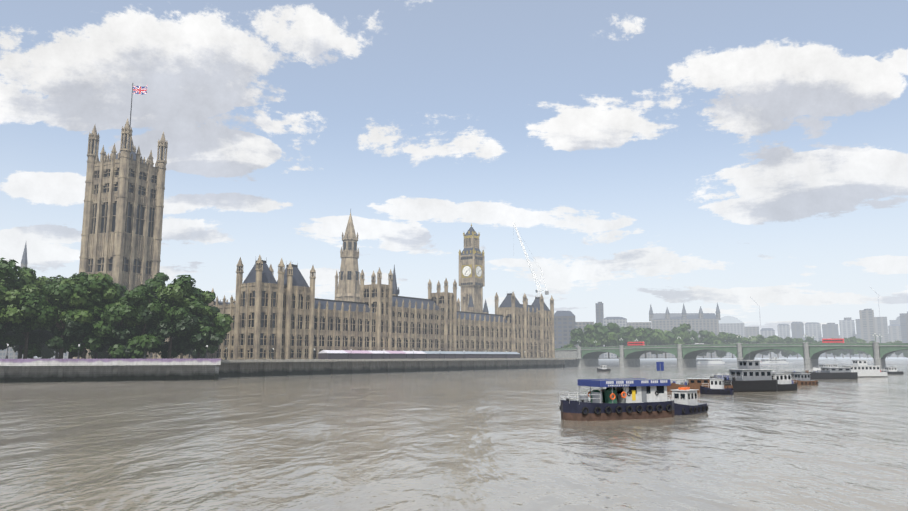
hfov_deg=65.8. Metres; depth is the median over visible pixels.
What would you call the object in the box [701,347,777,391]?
moored work vessel
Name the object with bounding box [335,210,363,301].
tower spire
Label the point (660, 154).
sky
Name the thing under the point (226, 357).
embankment lamp standards
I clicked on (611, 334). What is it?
embankment plane trees
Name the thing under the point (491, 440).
river thames water
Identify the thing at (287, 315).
palace river front
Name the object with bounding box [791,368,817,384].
small moored boat
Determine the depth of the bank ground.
586.00 m
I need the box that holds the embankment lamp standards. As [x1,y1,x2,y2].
[5,343,541,359]
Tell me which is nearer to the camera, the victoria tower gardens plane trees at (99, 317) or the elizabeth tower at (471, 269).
the victoria tower gardens plane trees at (99, 317)
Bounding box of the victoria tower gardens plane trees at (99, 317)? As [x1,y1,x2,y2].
[0,257,233,358]
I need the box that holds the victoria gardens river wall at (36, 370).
[0,359,220,381]
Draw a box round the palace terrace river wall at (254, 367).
[216,358,574,376]
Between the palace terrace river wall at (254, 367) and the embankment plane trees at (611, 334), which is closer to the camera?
the palace terrace river wall at (254, 367)
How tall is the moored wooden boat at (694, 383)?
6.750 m
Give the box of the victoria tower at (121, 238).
[73,83,167,358]
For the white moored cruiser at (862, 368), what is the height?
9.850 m
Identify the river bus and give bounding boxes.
[696,359,724,363]
[760,357,788,363]
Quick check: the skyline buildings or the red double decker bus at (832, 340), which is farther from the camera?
the skyline buildings
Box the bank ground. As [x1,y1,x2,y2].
[0,357,786,358]
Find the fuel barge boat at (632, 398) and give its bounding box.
[559,362,673,420]
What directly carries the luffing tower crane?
on the bank ground
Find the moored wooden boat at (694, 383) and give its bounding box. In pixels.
[667,363,732,391]
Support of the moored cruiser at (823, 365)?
on the river thames water
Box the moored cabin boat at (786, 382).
[772,362,796,390]
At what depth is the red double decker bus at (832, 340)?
410.42 m
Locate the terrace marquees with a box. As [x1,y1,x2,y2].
[318,350,519,358]
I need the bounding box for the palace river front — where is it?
[146,255,554,359]
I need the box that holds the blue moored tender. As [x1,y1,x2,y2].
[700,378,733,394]
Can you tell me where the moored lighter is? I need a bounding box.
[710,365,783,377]
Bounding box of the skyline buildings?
[0,243,907,358]
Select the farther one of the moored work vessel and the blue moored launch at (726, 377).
the blue moored launch at (726, 377)
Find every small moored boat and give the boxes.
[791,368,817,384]
[881,366,903,373]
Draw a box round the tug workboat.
[668,379,707,414]
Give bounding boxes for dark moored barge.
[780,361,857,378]
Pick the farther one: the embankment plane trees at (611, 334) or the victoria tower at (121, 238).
the embankment plane trees at (611, 334)
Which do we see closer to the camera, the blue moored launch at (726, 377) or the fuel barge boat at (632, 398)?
the fuel barge boat at (632, 398)
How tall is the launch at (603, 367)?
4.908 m
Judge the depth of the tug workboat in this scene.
89.57 m
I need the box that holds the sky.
[0,0,907,336]
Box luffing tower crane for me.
[513,222,548,296]
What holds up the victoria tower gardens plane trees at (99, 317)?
on the bank ground
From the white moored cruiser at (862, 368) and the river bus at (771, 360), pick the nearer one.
the white moored cruiser at (862, 368)
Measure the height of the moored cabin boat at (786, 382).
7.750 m
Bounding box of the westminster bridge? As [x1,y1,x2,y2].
[555,333,907,369]
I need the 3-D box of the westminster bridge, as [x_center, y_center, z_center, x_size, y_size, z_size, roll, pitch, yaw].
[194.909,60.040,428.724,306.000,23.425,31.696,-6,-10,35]
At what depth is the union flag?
339.52 m
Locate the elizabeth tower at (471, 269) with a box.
[458,223,484,312]
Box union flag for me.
[133,86,146,94]
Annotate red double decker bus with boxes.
[628,342,644,345]
[822,339,844,342]
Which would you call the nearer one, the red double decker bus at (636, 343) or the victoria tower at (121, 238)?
the victoria tower at (121, 238)
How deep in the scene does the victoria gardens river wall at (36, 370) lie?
207.12 m
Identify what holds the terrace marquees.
on the bank ground
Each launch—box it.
[597,365,610,370]
[714,369,729,379]
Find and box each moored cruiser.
[813,357,837,371]
[841,351,887,376]
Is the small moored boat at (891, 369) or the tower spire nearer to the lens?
the small moored boat at (891, 369)
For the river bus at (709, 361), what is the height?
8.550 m
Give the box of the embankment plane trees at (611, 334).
[561,322,907,358]
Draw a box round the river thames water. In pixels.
[0,357,907,510]

